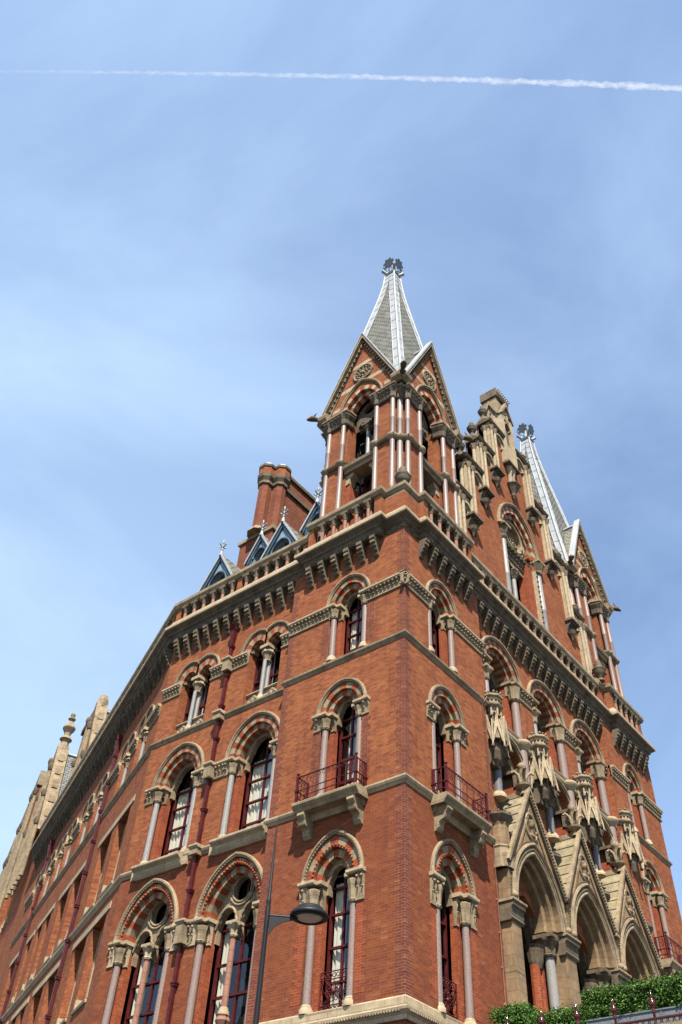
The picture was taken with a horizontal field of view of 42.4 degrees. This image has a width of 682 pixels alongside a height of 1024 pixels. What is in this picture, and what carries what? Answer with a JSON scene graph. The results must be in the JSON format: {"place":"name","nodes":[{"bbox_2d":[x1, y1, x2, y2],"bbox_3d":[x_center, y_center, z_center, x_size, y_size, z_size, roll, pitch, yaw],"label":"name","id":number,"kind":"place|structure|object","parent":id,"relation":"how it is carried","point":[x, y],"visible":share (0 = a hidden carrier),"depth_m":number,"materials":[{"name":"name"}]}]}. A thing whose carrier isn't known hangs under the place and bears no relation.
{"place":"outdoors","nodes":[
{"label":"outdoors","id":0,"kind":"place"},
{"bbox_2d":[0,0,681,918],"label":"sky","id":1,"kind":"structure","parent":0,"point":[204,204],"materials":[{"name":"blue"}]},
{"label":"terrace","id":2,"kind":"structure","parent":0,"visible":0},
{"bbox_2d":[487,1000,539,1023],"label":"box hedge","id":3,"kind":"object","parent":2,"relation":"on","point":[499,1015],"visible":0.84,"depth_m":23.34,"materials":[{"name":"green plant"}]},
{"bbox_2d":[508,1003,585,1023],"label":"box hedge","id":4,"kind":"object","parent":2,"relation":"on","point":[565,1017],"visible":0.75,"depth_m":22.48,"materials":[{"name":"green plant"}]},
{"bbox_2d":[585,1005,681,1023],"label":"planter","id":5,"kind":"object","parent":2,"relation":"on","point":[665,1011],"visible":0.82,"depth_m":21.16,"materials":[{"name":"metal"}]},
{"bbox_2d":[579,969,681,1023],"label":"box hedge","id":6,"kind":"object","parent":5,"relation":"in","point":[635,996],"visible":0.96,"depth_m":21.60,"materials":[{"name":"green plant"}]},
{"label":"pavement","id":7,"kind":"structure","parent":0,"visible":0},
{"bbox_2d":[0,257,681,1023],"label":"brick hotel","id":8,"kind":"structure","parent":7,"relation":"on","point":[380,685],"depth_m":33.78,"materials":[{"name":"brick"}]},
{"bbox_2d":[9,952,18,967],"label":"window","id":9,"kind":"structure","parent":8,"relation":"in","point":[16,956],"depth_m":50.28,"materials":[{"name":"stone"}]},
{"bbox_2d":[11,1008,19,1021],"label":"window","id":10,"kind":"structure","parent":8,"relation":"in","point":[16,1013],"depth_m":43.03,"materials":[{"name":"stone"}]},
{"bbox_2d":[8,930,35,1007],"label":"window","id":11,"kind":"structure","parent":8,"relation":"in","point":[13,998],"depth_m":47.09,"materials":[{"name":"stone"}]},
{"bbox_2d":[19,996,29,1012],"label":"window","id":12,"kind":"structure","parent":8,"relation":"in","point":[24,1004],"depth_m":41.72,"materials":[{"name":"stone"}]},
{"bbox_2d":[19,915,45,995],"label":"window","id":13,"kind":"structure","parent":8,"relation":"in","point":[23,986],"depth_m":44.38,"materials":[{"name":"stone"}]},
{"bbox_2d":[33,867,43,891],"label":"window","id":14,"kind":"structure","parent":8,"relation":"in","point":[36,884],"depth_m":53.12,"materials":[{"name":"stone"}]},
{"bbox_2d":[32,975,47,997],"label":"window","id":15,"kind":"structure","parent":8,"relation":"in","point":[44,981],"depth_m":39.75,"materials":[{"name":"stone"}]},
{"bbox_2d":[27,903,54,985],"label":"window","id":16,"kind":"structure","parent":8,"relation":"in","point":[32,975],"depth_m":44.30,"materials":[{"name":"stone"}]},
{"bbox_2d":[42,850,56,897],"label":"window","id":17,"kind":"structure","parent":8,"relation":"in","point":[47,871],"depth_m":50.67,"materials":[{"name":"stone"}]},
{"bbox_2d":[46,960,60,980],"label":"window","id":18,"kind":"structure","parent":8,"relation":"in","point":[56,967],"depth_m":38.10,"materials":[{"name":"stone"}]},
{"bbox_2d":[41,879,72,968],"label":"window","id":19,"kind":"structure","parent":8,"relation":"in","point":[46,959],"depth_m":42.07,"materials":[{"name":"stone"}]},
{"bbox_2d":[53,833,68,881],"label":"window","id":20,"kind":"structure","parent":8,"relation":"in","point":[59,852],"depth_m":48.82,"materials":[{"name":"stone"}]},
{"bbox_2d":[63,818,78,867],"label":"window","id":21,"kind":"structure","parent":8,"relation":"in","point":[76,821],"depth_m":47.51,"materials":[{"name":"stone"}]},
{"bbox_2d":[55,860,86,951],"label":"window","id":22,"kind":"structure","parent":8,"relation":"in","point":[60,942],"depth_m":40.49,"materials":[{"name":"stone"}]},
{"bbox_2d":[56,925,90,1023],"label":"window","id":23,"kind":"structure","parent":8,"relation":"in","point":[59,1021],"depth_m":34.80,"materials":[{"name":"stone"}]},
{"bbox_2d":[79,793,94,844],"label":"window","id":24,"kind":"structure","parent":8,"relation":"in","point":[84,817],"depth_m":45.62,"materials":[{"name":"stone"}]},
{"bbox_2d":[70,901,111,1015],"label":"window","id":25,"kind":"structure","parent":8,"relation":"in","point":[78,1004],"depth_m":32.87,"materials":[{"name":"stone"}]},
{"bbox_2d":[81,821,115,919],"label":"window","id":26,"kind":"structure","parent":8,"relation":"in","point":[86,910],"depth_m":37.75,"materials":[{"name":"stone"}]},
{"bbox_2d":[93,772,108,824],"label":"window","id":27,"kind":"structure","parent":8,"relation":"in","point":[98,797],"depth_m":43.99,"materials":[{"name":"stone"}]},
{"bbox_2d":[98,794,135,898],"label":"window","id":28,"kind":"structure","parent":8,"relation":"in","point":[104,888],"depth_m":36.05,"materials":[{"name":"stone"}]},
{"bbox_2d":[119,732,136,786],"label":"window","id":29,"kind":"structure","parent":8,"relation":"in","point":[124,758],"depth_m":41.16,"materials":[{"name":"stone"}]},
{"bbox_2d":[101,878,178,1023],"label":"window","id":30,"kind":"structure","parent":8,"relation":"in","point":[137,923],"depth_m":30.06,"materials":[{"name":"stone"}]},
{"bbox_2d":[135,704,154,760],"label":"window","id":31,"kind":"structure","parent":8,"relation":"in","point":[142,732],"depth_m":39.46,"materials":[{"name":"stone"}]},
{"bbox_2d":[130,742,204,881],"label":"window","id":32,"kind":"structure","parent":8,"relation":"in","point":[166,783],"depth_m":33.63,"materials":[{"name":"stone"}]},
{"bbox_2d":[174,653,220,732],"bbox_3d":[-5.955,7.774,36.986,2.770,3.562,0.939,-28,-53,28],"label":"window","id":33,"kind":"structure","parent":8,"relation":"in","point":[198,674],"depth_m":37.33,"materials":[{"name":"stone"}]},
{"bbox_2d":[184,852,262,1023],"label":"window","id":34,"kind":"structure","parent":8,"relation":"in","point":[219,898],"depth_m":28.18,"materials":[{"name":"stone"}]},
{"bbox_2d":[208,711,279,856],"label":"window","id":35,"kind":"structure","parent":8,"relation":"in","point":[242,748],"depth_m":31.85,"materials":[{"name":"stone"}]},
{"bbox_2d":[240,620,288,702],"bbox_3d":[-2.867,6.143,35.163,2.770,3.562,0.943,-28,-53,28],"label":"window","id":36,"kind":"structure","parent":8,"relation":"in","point":[267,642],"depth_m":35.53,"materials":[{"name":"stone"}]},
{"bbox_2d":[294,829,365,1017],"bbox_3d":[-0.117,11.684,25.223,2.460,5.103,0.931,-28,-53,28],"label":"window","id":37,"kind":"structure","parent":8,"relation":"in","point":[320,873],"depth_m":25.25,"materials":[{"name":"stone"}]},
{"bbox_2d":[311,677,369,794],"bbox_3d":[0.158,7.619,29.371,2.430,4.510,0.935,-28,-53,28],"label":"window","id":38,"kind":"structure","parent":8,"relation":"in","point":[329,717],"depth_m":29.87,"materials":[{"name":"stone"}]},
{"bbox_2d":[323,573,370,663],"bbox_3d":[0.446,4.004,33.007,2.180,3.901,0.938,-28,-53,28],"label":"window","id":39,"kind":"structure","parent":8,"relation":"in","point":[339,602],"depth_m":33.32,"materials":[{"name":"stone"}]},
{"bbox_2d":[425,579,457,673],"bbox_3d":[3.571,4.204,33.077,0.847,3.771,2.180,-28,-53,28],"label":"window","id":40,"kind":"structure","parent":8,"relation":"in","point":[441,604],"depth_m":33.47,"materials":[{"name":"stone"}]},
{"bbox_2d":[426,685,468,802],"bbox_3d":[3.337,7.872,29.397,0.847,4.510,2.430,-28,-53,28],"label":"window","id":41,"kind":"structure","parent":8,"relation":"in","point":[444,711],"depth_m":30.06,"materials":[{"name":"stone"}]},
{"bbox_2d":[429,838,479,1023],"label":"window","id":42,"kind":"structure","parent":8,"relation":"in","point":[451,881],"depth_m":25.45,"materials":[{"name":"stone"}]},
{"bbox_2d":[481,635,524,738],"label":"window","id":43,"kind":"structure","parent":8,"relation":"in","point":[502,675],"depth_m":36.51,"materials":[{"name":"stone"}]},
{"bbox_2d":[493,736,531,802],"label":"window","id":44,"kind":"structure","parent":8,"relation":"in","point":[509,782],"depth_m":33.38,"materials":[{"name":"stone"}]},
{"bbox_2d":[527,679,568,779],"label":"window","id":45,"kind":"structure","parent":8,"relation":"in","point":[548,718],"depth_m":38.42,"materials":[{"name":"stone"}]},
{"bbox_2d":[545,776,578,842],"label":"window","id":46,"kind":"structure","parent":8,"relation":"in","point":[557,824],"depth_m":35.12,"materials":[{"name":"stone"}]},
{"bbox_2d":[570,719,610,815],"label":"window","id":47,"kind":"structure","parent":8,"relation":"in","point":[590,759],"depth_m":40.46,"materials":[{"name":"stone"}]},
{"bbox_2d":[591,815,617,878],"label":"window","id":48,"kind":"structure","parent":8,"relation":"in","point":[602,860],"depth_m":37.10,"materials":[{"name":"stone"}]},
{"bbox_2d":[622,763,652,845],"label":"window","id":49,"kind":"structure","parent":8,"relation":"in","point":[635,791],"depth_m":42.09,"materials":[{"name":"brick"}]},
{"bbox_2d":[641,860,673,958],"bbox_3d":[13.488,17.379,38.050,0.827,4.511,2.430,-28,-53,28],"label":"window","id":50,"kind":"structure","parent":8,"relation":"in","point":[651,881],"depth_m":38.58,"materials":[{"name":"stone"}]},
{"bbox_2d":[660,1020,681,1023],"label":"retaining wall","id":51,"kind":"structure","parent":7,"relation":"on","point":[677,1022],"depth_m":19.77,"materials":[{"name":"beige stone"}]},
{"bbox_2d":[506,992,681,1023],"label":"iron railing","id":52,"kind":"object","parent":51,"relation":"on","point":[614,1010],"visible":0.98,"depth_m":20.58,"materials":[{"name":"metal"}]},
{"label":"road","id":53,"kind":"structure","parent":0,"visible":0},
{"bbox_2d":[253,819,328,1023],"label":"street lamp","id":54,"kind":"object","parent":53,"relation":"on","point":[309,914],"visible":1,"depth_m":12.52,"materials":[{"name":"metal"}]}
]}

